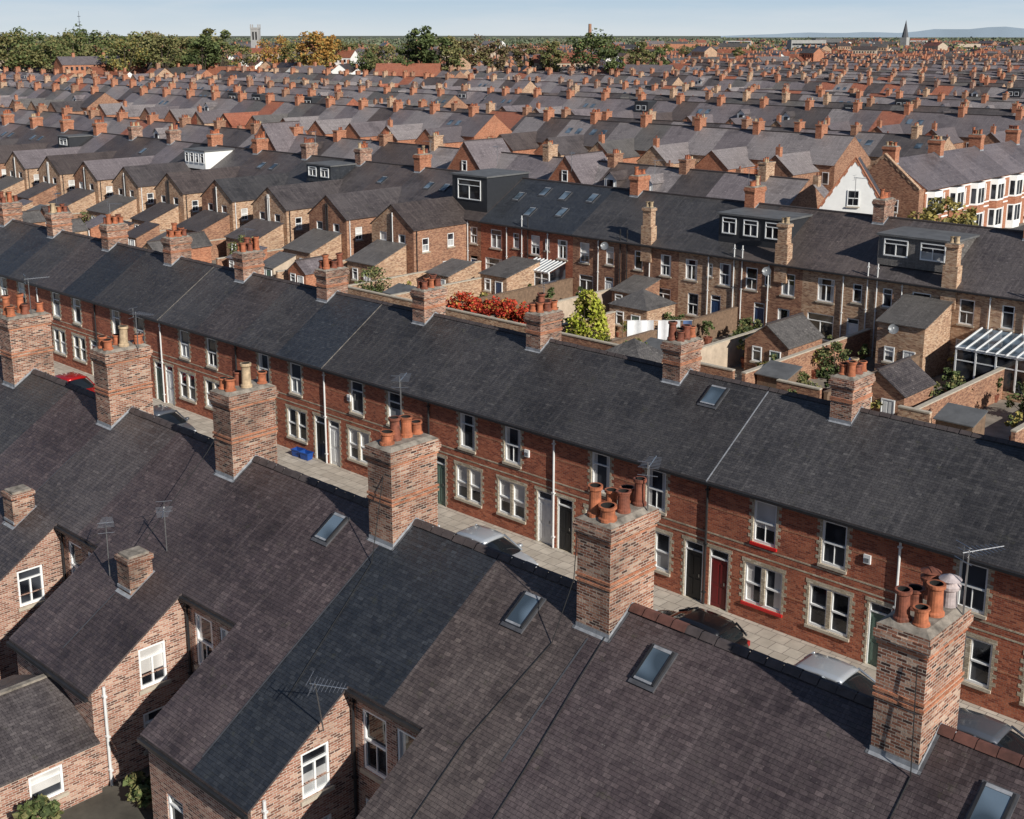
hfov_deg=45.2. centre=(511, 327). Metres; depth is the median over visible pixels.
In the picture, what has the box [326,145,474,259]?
terraced house
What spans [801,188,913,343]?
terraced house
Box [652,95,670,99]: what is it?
terraced house
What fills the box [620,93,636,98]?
terraced house
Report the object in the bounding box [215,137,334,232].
terraced house
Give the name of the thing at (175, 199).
window
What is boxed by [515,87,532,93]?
terraced house
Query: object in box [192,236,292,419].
terraced house
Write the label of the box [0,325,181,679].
terraced house
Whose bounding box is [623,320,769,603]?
terraced house
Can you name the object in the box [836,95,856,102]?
terraced house
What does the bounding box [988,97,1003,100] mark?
terraced house
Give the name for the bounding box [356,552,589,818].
terraced house
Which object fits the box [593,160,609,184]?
terraced house
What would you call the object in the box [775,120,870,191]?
terraced house
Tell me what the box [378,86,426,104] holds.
terraced house
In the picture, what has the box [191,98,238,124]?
terraced house
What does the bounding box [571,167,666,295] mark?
terraced house
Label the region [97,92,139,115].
terraced house
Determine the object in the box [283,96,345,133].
terraced house
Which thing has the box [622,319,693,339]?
washing line
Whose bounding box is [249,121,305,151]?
gabled house
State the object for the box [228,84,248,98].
terraced house
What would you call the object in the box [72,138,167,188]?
terraced house
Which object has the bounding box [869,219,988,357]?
terraced house
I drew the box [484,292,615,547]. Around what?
terraced house
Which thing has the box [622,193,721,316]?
terraced house
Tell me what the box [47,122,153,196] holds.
terraced house
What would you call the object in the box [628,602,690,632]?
ridge tiles
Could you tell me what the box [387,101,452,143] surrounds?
terraced house
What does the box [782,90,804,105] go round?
terraced house
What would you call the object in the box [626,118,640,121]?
terraced house
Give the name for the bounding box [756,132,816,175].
terraced house
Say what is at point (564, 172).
window
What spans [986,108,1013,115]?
terraced house
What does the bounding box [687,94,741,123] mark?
terraced house
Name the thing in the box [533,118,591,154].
terraced house
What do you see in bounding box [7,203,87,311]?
terraced house
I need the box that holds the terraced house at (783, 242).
[717,205,845,329]
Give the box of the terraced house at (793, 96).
[780,86,802,99]
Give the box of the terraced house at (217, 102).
[170,90,227,122]
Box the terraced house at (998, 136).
[990,105,1023,143]
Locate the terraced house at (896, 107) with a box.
[890,104,913,110]
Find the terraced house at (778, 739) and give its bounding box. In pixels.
[650,650,890,818]
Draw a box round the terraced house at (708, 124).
[692,113,731,126]
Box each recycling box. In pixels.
[290,446,305,457]
[299,450,313,460]
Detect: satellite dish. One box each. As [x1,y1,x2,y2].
[601,242,607,249]
[762,267,770,275]
[888,324,898,333]
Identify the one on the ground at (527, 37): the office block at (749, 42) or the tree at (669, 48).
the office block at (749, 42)
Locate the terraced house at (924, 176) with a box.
[882,141,949,219]
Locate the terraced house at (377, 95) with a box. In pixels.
[367,91,383,99]
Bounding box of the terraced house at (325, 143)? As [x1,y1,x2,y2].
[300,135,334,155]
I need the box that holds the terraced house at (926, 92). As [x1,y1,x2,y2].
[923,87,937,98]
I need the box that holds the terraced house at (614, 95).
[603,86,622,97]
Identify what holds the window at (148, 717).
in the terraced house at (130, 657)
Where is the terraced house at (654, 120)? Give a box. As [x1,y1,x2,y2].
[648,109,686,123]
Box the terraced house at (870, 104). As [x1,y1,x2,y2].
[866,96,892,109]
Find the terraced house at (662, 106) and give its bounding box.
[653,100,677,112]
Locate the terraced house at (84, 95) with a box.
[47,91,100,111]
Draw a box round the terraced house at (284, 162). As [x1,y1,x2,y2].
[200,152,302,211]
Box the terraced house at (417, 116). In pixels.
[376,109,430,140]
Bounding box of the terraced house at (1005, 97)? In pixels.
[1002,91,1023,101]
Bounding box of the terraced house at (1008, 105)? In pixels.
[1003,101,1023,108]
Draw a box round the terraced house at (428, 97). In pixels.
[405,93,437,104]
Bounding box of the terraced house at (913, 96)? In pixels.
[905,94,923,97]
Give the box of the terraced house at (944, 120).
[922,112,959,135]
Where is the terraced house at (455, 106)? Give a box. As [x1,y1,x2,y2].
[451,101,468,112]
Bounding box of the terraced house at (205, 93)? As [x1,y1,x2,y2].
[198,90,210,96]
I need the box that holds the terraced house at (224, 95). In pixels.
[220,91,232,97]
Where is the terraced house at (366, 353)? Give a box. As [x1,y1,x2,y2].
[320,301,422,477]
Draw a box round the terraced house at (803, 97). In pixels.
[799,94,818,100]
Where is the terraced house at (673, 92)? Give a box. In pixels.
[669,86,690,100]
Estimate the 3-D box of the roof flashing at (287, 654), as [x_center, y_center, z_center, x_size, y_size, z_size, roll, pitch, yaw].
[-5.925,8.674,33.363,0.050,3.900,6.000,12,18,42]
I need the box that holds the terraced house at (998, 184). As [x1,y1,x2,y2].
[957,146,1009,227]
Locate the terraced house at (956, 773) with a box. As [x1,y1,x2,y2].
[863,566,1023,818]
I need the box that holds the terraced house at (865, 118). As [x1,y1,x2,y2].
[825,99,881,131]
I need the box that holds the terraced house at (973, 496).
[898,429,1023,714]
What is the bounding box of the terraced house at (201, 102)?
[163,96,212,121]
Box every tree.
[0,31,33,70]
[6,26,52,69]
[24,30,63,65]
[27,35,71,72]
[52,28,97,55]
[65,23,107,55]
[79,32,125,55]
[97,36,150,71]
[101,34,123,54]
[114,31,168,68]
[135,34,185,68]
[139,30,161,61]
[166,36,200,66]
[177,36,200,55]
[180,34,223,68]
[192,28,239,65]
[219,43,258,65]
[256,35,289,63]
[277,40,305,65]
[295,31,341,66]
[314,34,341,65]
[333,41,358,54]
[349,48,377,71]
[365,44,406,69]
[392,39,421,65]
[405,25,451,63]
[434,35,465,69]
[452,34,492,68]
[479,40,510,70]
[511,42,538,67]
[537,40,567,71]
[565,28,618,72]
[565,289,610,340]
[597,44,625,73]
[625,40,655,64]
[649,45,670,64]
[661,43,673,51]
[678,45,692,56]
[732,46,745,56]
[906,196,978,225]
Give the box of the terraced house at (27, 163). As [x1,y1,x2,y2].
[13,116,116,189]
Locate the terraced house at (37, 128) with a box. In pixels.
[0,112,50,144]
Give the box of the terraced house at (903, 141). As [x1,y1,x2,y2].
[869,133,912,163]
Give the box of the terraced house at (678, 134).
[636,124,696,164]
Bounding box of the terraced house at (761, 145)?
[711,118,789,173]
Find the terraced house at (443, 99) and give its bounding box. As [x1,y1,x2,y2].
[406,87,467,108]
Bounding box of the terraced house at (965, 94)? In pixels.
[962,90,980,99]
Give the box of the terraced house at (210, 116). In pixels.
[196,90,255,125]
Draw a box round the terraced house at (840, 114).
[824,108,853,123]
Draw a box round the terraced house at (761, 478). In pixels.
[704,387,848,635]
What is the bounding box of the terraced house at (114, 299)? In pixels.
[90,249,169,342]
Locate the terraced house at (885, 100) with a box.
[875,97,895,103]
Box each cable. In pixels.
[145,427,221,539]
[288,478,382,695]
[412,535,576,818]
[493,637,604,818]
[890,666,917,818]
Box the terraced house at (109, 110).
[99,86,154,116]
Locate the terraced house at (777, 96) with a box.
[765,93,781,99]
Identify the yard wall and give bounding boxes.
[72,213,87,220]
[210,238,226,259]
[216,248,283,266]
[276,260,347,279]
[348,261,480,291]
[348,286,411,306]
[391,277,481,303]
[446,307,525,332]
[491,287,612,322]
[561,311,615,338]
[561,332,618,349]
[700,362,734,378]
[701,327,761,367]
[741,328,870,383]
[776,379,821,398]
[897,405,931,422]
[914,367,1004,423]
[1011,423,1023,442]
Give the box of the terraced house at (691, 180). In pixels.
[667,154,743,196]
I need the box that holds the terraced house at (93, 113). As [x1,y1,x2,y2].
[77,107,146,130]
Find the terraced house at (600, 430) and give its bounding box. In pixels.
[550,353,676,555]
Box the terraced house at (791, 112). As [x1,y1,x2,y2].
[771,106,806,126]
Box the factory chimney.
[588,24,591,38]
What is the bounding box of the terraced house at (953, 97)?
[945,95,962,99]
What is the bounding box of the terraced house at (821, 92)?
[817,88,839,101]
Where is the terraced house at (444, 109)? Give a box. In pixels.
[440,107,451,111]
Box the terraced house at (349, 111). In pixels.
[307,105,358,134]
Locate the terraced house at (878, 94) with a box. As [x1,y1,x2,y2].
[869,93,886,96]
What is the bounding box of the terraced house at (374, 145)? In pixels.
[344,139,380,158]
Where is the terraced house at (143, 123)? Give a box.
[121,119,147,134]
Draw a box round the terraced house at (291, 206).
[267,141,391,245]
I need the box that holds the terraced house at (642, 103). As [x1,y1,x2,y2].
[612,92,660,118]
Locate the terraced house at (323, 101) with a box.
[319,96,346,104]
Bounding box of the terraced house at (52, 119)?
[43,112,61,126]
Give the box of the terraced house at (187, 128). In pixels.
[178,115,241,140]
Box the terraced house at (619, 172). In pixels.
[596,149,672,187]
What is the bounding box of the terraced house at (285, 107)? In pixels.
[245,101,295,128]
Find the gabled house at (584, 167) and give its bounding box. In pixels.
[548,151,607,184]
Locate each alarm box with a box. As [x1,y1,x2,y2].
[524,449,529,457]
[863,554,870,564]
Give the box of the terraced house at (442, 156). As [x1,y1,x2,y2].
[428,131,458,168]
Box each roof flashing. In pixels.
[0,452,76,526]
[202,548,376,756]
[502,638,587,761]
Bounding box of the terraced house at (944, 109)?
[937,106,957,112]
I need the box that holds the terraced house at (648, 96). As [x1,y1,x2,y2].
[635,87,655,99]
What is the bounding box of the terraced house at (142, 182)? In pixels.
[123,129,236,213]
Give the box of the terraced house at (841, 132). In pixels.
[827,130,850,134]
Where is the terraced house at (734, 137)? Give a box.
[695,128,754,169]
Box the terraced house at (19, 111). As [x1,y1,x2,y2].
[12,101,28,121]
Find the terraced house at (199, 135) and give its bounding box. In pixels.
[185,125,213,142]
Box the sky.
[0,0,1023,35]
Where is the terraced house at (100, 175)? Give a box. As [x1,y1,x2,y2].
[83,123,192,203]
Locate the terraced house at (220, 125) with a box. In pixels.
[202,117,236,143]
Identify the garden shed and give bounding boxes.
[382,283,415,294]
[644,337,663,350]
[754,360,802,387]
[933,402,987,434]
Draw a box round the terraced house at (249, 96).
[247,92,256,98]
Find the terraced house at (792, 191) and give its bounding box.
[757,157,828,207]
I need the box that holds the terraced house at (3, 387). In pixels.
[0,355,6,392]
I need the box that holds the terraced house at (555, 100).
[532,95,567,112]
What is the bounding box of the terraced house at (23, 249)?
[0,224,51,314]
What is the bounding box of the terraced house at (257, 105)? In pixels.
[220,100,265,117]
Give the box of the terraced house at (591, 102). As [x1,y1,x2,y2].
[578,97,601,108]
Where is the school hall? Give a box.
[375,63,441,76]
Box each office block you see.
[666,44,699,49]
[723,41,750,45]
[787,40,825,49]
[812,38,842,44]
[953,44,980,49]
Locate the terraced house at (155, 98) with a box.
[116,94,162,115]
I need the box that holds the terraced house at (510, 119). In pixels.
[500,111,522,128]
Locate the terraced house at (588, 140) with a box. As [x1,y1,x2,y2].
[548,109,619,156]
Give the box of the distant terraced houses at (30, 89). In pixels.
[0,53,1023,109]
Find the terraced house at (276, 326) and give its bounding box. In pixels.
[231,281,324,445]
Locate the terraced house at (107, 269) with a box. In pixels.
[60,214,147,374]
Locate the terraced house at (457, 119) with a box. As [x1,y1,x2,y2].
[414,112,482,144]
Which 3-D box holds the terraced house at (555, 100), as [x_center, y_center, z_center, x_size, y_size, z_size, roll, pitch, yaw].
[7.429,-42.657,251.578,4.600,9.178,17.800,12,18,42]
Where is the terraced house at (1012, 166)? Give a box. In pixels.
[968,127,1023,227]
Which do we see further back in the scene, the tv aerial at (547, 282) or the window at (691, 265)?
the window at (691, 265)
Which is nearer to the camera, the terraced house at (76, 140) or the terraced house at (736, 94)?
the terraced house at (76, 140)
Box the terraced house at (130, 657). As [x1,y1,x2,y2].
[43,362,320,787]
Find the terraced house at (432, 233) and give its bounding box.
[391,168,529,273]
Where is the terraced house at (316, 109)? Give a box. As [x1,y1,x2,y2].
[280,103,326,121]
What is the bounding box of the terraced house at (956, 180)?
[914,153,970,221]
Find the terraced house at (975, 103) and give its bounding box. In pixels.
[959,100,982,107]
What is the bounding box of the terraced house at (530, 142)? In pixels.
[500,107,570,153]
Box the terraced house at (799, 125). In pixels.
[794,119,815,132]
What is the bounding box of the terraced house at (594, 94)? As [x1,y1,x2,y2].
[587,92,600,96]
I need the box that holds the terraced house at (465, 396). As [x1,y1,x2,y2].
[424,325,537,522]
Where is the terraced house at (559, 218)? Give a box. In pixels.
[523,182,614,278]
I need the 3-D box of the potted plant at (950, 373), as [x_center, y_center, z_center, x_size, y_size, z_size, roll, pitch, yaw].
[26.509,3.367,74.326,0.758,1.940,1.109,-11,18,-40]
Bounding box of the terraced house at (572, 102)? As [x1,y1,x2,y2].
[536,88,586,113]
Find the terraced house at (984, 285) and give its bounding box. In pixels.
[940,216,1023,371]
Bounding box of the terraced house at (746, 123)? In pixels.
[741,116,780,129]
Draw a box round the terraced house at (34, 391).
[0,293,74,454]
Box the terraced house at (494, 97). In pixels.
[467,93,502,108]
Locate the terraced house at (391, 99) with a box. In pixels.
[386,96,429,108]
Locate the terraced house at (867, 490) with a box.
[793,357,960,667]
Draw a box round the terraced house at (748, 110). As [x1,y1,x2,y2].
[725,104,760,123]
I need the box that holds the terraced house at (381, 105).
[373,103,387,107]
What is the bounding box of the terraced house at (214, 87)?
[208,84,225,96]
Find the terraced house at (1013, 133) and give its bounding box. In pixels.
[1005,125,1023,148]
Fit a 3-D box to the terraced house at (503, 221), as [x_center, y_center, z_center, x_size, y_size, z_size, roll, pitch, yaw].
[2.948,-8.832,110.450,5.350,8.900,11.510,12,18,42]
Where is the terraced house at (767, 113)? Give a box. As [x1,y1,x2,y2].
[730,96,785,125]
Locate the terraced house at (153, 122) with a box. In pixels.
[142,112,167,137]
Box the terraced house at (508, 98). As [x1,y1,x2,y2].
[478,86,520,109]
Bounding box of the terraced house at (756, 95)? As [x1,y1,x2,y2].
[747,86,766,98]
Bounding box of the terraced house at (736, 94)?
[729,91,742,97]
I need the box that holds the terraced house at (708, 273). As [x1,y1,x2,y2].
[677,175,780,319]
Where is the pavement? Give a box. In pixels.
[0,351,1023,737]
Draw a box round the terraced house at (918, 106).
[912,97,939,111]
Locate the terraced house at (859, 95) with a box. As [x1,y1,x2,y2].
[856,89,878,102]
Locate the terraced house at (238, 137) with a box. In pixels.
[223,128,251,146]
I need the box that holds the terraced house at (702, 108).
[682,102,717,120]
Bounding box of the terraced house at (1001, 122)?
[982,115,1017,144]
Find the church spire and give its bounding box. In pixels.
[900,21,909,45]
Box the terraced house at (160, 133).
[151,122,179,138]
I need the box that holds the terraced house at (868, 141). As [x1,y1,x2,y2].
[850,122,888,155]
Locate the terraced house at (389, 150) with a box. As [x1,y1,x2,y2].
[372,131,444,162]
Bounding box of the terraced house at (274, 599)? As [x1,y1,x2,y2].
[137,481,378,818]
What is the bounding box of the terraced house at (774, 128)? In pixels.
[770,126,793,131]
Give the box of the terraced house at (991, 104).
[980,93,1006,108]
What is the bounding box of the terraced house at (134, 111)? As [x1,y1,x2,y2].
[122,86,177,118]
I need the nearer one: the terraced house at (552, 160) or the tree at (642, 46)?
the terraced house at (552, 160)
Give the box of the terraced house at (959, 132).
[932,103,990,148]
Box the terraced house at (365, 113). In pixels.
[315,97,379,136]
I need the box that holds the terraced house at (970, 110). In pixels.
[960,99,989,113]
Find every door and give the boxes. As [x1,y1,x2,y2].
[91,340,95,374]
[130,239,134,245]
[155,361,163,400]
[165,365,174,404]
[265,268,271,276]
[297,275,303,283]
[315,415,325,460]
[329,420,339,465]
[437,456,445,505]
[495,281,502,293]
[537,490,551,545]
[557,497,572,552]
[605,277,612,288]
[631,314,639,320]
[684,540,703,600]
[708,548,728,609]
[710,295,720,312]
[753,302,763,329]
[769,350,780,360]
[846,318,858,334]
[865,601,892,666]
[880,398,894,414]
[902,350,914,357]
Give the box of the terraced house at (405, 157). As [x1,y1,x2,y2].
[392,144,429,165]
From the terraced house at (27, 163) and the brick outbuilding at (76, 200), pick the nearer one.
the brick outbuilding at (76, 200)
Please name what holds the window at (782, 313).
in the terraced house at (783, 242)
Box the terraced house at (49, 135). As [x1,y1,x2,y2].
[29,127,61,143]
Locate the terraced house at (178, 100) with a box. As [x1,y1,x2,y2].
[139,95,186,119]
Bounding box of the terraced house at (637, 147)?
[598,111,672,163]
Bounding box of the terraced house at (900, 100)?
[876,89,915,104]
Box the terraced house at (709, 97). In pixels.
[705,90,726,102]
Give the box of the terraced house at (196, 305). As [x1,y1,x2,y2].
[156,264,241,415]
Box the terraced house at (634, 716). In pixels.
[463,476,751,818]
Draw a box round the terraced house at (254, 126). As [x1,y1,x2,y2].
[239,120,314,147]
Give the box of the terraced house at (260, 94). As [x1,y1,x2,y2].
[251,85,266,99]
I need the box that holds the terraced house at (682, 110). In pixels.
[656,93,699,120]
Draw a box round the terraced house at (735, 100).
[725,98,743,103]
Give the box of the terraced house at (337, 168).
[251,157,356,220]
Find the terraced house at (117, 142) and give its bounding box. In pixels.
[37,134,128,182]
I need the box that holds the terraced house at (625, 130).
[588,121,642,151]
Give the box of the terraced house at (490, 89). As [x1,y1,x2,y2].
[479,86,501,103]
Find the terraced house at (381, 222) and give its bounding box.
[370,170,476,257]
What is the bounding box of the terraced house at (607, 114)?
[602,109,627,121]
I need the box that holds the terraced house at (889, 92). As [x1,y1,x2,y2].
[885,88,906,97]
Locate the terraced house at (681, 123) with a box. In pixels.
[672,121,691,125]
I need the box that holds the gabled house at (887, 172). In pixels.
[867,153,924,217]
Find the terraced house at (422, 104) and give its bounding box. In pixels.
[413,99,429,109]
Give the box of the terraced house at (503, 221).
[478,177,567,270]
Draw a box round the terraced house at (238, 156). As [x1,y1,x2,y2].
[153,147,253,203]
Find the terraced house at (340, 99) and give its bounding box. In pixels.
[334,90,376,106]
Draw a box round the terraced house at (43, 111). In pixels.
[26,103,53,124]
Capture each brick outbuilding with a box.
[0,176,24,196]
[0,673,101,818]
[17,182,56,205]
[19,199,32,210]
[22,209,45,225]
[26,204,47,210]
[40,204,69,226]
[48,188,95,212]
[71,218,88,235]
[84,214,105,237]
[86,194,136,219]
[100,220,133,231]
[127,221,159,247]
[130,202,178,229]
[142,239,162,251]
[149,232,165,240]
[177,209,229,239]
[186,231,212,262]
[224,218,283,255]
[225,246,267,267]
[264,251,295,276]
[282,228,341,259]
[286,256,322,285]
[345,239,406,284]
[425,258,474,283]
[478,256,540,294]
[605,338,662,362]
[608,289,676,337]
[610,274,660,300]
[742,312,824,370]
[870,356,936,414]
[874,294,952,377]
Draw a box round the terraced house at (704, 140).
[652,114,727,166]
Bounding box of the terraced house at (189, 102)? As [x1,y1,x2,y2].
[145,88,202,121]
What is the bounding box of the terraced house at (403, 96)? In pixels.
[377,92,410,103]
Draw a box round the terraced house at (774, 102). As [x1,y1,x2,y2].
[768,99,782,104]
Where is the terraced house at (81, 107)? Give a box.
[51,85,119,114]
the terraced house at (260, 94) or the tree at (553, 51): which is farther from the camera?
the tree at (553, 51)
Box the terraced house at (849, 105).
[844,102,867,108]
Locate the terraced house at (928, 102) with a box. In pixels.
[920,98,938,105]
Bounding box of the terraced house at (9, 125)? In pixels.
[0,109,21,139]
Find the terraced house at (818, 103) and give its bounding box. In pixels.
[803,101,824,106]
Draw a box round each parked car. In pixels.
[55,371,94,391]
[153,404,196,432]
[454,524,537,567]
[656,607,749,647]
[794,651,875,696]
[957,706,1023,758]
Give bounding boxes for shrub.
[12,793,63,818]
[77,210,94,224]
[123,771,151,808]
[225,235,252,256]
[355,266,391,292]
[446,291,483,314]
[469,295,501,315]
[482,297,523,322]
[508,300,529,323]
[663,312,678,320]
[729,326,750,336]
[735,317,762,333]
[797,371,822,387]
[817,341,851,374]
[934,373,973,395]
[1005,381,1023,415]
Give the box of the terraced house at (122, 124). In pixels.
[107,109,136,133]
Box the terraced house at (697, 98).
[688,96,705,101]
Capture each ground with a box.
[21,36,1023,44]
[47,766,153,818]
[212,223,1023,439]
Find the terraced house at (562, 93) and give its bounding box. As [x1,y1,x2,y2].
[558,91,566,95]
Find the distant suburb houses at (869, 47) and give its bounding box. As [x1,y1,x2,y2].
[0,37,1023,77]
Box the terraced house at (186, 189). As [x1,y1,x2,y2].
[167,131,283,222]
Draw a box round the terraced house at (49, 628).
[6,427,222,674]
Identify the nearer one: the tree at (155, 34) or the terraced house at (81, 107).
the terraced house at (81, 107)
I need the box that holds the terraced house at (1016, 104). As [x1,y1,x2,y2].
[1011,101,1020,115]
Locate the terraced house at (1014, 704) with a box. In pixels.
[1004,557,1023,722]
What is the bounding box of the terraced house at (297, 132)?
[288,123,316,152]
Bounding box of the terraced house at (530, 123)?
[497,116,544,137]
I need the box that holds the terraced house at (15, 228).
[0,191,35,254]
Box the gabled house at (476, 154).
[447,137,509,170]
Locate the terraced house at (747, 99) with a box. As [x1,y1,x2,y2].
[742,89,759,103]
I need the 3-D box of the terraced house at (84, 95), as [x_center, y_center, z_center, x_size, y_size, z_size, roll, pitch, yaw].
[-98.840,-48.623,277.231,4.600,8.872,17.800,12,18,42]
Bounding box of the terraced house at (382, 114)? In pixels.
[345,107,393,137]
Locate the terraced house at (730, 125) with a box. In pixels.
[719,123,740,128]
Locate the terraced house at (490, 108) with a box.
[485,101,507,119]
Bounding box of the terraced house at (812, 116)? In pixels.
[776,97,832,128]
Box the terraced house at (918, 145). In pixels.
[900,122,955,157]
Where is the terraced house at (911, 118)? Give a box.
[877,101,934,133]
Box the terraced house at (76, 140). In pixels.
[4,130,93,176]
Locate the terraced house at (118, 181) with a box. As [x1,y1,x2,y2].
[111,142,207,195]
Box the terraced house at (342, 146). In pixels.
[321,127,361,157]
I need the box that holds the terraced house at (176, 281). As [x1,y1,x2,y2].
[122,223,214,402]
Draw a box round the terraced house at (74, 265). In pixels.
[33,236,106,366]
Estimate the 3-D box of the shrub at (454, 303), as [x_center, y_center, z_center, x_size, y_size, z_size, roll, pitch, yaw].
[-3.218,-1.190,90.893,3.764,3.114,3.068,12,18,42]
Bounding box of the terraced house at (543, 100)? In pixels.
[503,87,552,111]
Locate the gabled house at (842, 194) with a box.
[817,156,896,216]
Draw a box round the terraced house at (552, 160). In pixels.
[531,140,607,179]
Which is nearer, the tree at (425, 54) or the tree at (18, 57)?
the tree at (425, 54)
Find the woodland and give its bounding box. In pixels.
[31,36,1023,53]
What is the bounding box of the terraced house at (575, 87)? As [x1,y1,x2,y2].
[572,83,590,96]
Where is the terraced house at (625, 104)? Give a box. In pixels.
[613,98,637,110]
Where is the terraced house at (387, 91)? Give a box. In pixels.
[357,85,399,103]
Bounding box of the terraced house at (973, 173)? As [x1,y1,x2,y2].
[927,135,991,225]
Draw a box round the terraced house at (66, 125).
[0,114,82,178]
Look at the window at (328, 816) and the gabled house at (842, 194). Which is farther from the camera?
the gabled house at (842, 194)
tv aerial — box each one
[23,274,47,313]
[97,517,113,575]
[128,307,153,348]
[156,500,172,550]
[305,671,346,730]
[391,373,409,414]
[538,279,555,287]
[637,456,661,510]
[955,540,1004,614]
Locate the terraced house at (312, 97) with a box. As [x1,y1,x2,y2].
[304,88,324,102]
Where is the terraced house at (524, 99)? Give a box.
[498,94,533,110]
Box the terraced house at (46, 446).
[0,384,102,525]
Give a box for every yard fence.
[446,278,572,308]
[609,307,737,343]
[823,354,920,399]
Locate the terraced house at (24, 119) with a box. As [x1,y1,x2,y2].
[14,110,36,123]
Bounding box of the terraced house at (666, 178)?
[645,165,681,191]
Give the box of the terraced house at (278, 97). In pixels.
[273,93,282,100]
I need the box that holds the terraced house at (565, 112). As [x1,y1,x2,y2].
[561,107,585,118]
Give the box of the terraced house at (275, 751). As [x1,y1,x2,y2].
[187,414,500,818]
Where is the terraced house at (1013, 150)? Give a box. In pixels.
[995,141,1023,222]
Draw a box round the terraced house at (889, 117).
[868,110,905,131]
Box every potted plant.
[545,287,554,299]
[576,286,587,295]
[600,331,610,341]
[620,321,626,335]
[671,314,684,321]
[702,320,714,344]
[736,335,747,367]
[755,360,766,365]
[811,349,822,378]
[815,367,834,398]
[858,344,868,367]
[870,400,882,407]
[940,367,960,391]
[947,352,954,375]
[995,377,1003,402]
[1004,411,1022,439]
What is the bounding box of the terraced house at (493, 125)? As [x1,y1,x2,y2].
[426,103,511,147]
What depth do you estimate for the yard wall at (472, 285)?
99.89 m
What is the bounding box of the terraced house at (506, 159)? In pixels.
[487,136,518,168]
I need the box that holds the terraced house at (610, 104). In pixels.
[571,90,622,115]
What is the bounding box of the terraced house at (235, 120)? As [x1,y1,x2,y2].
[223,92,283,128]
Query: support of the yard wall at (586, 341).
on the town ground at (998, 412)
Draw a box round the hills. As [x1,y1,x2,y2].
[721,27,1023,36]
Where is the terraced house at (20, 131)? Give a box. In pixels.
[1,124,29,139]
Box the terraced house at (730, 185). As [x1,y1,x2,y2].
[706,172,760,200]
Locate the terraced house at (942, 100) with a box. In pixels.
[937,92,961,106]
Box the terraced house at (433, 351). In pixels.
[370,273,488,439]
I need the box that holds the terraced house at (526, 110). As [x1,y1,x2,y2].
[510,105,542,131]
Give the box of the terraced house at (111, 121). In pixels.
[91,117,117,130]
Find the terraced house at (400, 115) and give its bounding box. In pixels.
[350,99,415,139]
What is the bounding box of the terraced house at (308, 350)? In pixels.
[274,252,382,462]
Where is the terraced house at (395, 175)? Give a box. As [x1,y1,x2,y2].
[307,163,415,230]
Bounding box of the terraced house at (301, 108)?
[252,94,313,122]
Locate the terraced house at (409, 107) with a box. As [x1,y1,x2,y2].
[404,105,417,108]
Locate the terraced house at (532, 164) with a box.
[506,153,544,177]
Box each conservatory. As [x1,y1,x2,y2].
[533,257,565,284]
[954,327,1023,402]
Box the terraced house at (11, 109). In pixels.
[0,108,13,121]
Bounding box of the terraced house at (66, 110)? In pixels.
[51,105,79,127]
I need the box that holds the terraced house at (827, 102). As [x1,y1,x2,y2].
[823,92,848,107]
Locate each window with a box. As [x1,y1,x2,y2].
[0,277,7,300]
[1,169,5,177]
[16,281,26,302]
[17,564,46,611]
[28,764,68,802]
[34,174,38,184]
[50,291,61,319]
[52,326,67,356]
[68,180,74,190]
[69,541,82,572]
[70,297,82,326]
[71,332,87,364]
[106,186,112,197]
[109,309,120,336]
[133,317,145,342]
[138,640,171,694]
[143,705,164,755]
[147,193,154,204]
[161,195,165,202]
[168,794,183,818]
[173,197,178,208]
[177,329,191,361]
[177,367,197,404]
[192,200,199,212]
[194,613,212,668]
[203,376,218,410]
[204,337,218,370]
[208,203,212,210]
[220,627,227,639]
[221,205,226,212]
[229,260,233,267]
[241,208,248,221]
[255,352,271,383]
[259,211,264,219]
[274,214,279,221]
[275,400,277,433]
[285,403,308,444]
[287,361,303,397]
[290,273,295,281]
[295,217,303,230]
[300,741,334,806]
[316,221,322,229]
[321,813,330,818]
[333,223,339,232]
[346,424,371,466]
[347,379,365,417]
[351,268,357,281]
[355,227,363,241]
[360,709,386,784]
[380,231,386,240]
[384,390,403,429]
[397,728,414,760]
[398,234,404,243]
[422,238,430,253]
[447,232,454,247]
[453,460,483,508]
[456,411,477,453]
[462,160,466,170]
[469,226,477,245]
[483,278,490,292]
[485,257,501,268]
[489,229,501,250]
[495,474,527,524]
[501,425,523,468]
[512,233,519,249]
[530,235,539,256]
[544,239,549,252]
[556,240,567,260]
[562,170,567,181]
[578,242,589,264]
[578,274,592,292]
[582,503,588,513]
[587,450,613,496]
[604,246,613,266]
[615,294,621,299]
[615,310,623,326]
[633,250,642,271]
[642,466,669,515]
[654,527,673,576]
[659,254,670,277]
[659,288,670,299]
[683,259,697,282]
[686,293,698,316]
[705,263,712,278]
[717,263,730,287]
[739,556,786,617]
[744,267,757,291]
[748,498,781,551]
[750,345,761,362]
[763,273,770,287]
[777,308,789,319]
[779,274,794,298]
[802,577,854,641]
[807,312,833,342]
[815,278,834,304]
[815,518,852,574]
[846,190,859,207]
[850,283,861,304]
[880,288,892,308]
[881,346,894,363]
[894,200,898,213]
[912,292,930,296]
[926,189,942,218]
[947,185,964,217]
[952,338,962,362]
[953,559,994,619]
[956,299,974,327]
[961,631,998,693]
[969,181,985,225]
[987,177,1004,227]
[998,305,1014,331]
[1005,173,1023,227]
[1017,650,1023,706]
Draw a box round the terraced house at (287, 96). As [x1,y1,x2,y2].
[279,87,321,101]
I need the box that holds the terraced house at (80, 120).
[74,114,89,129]

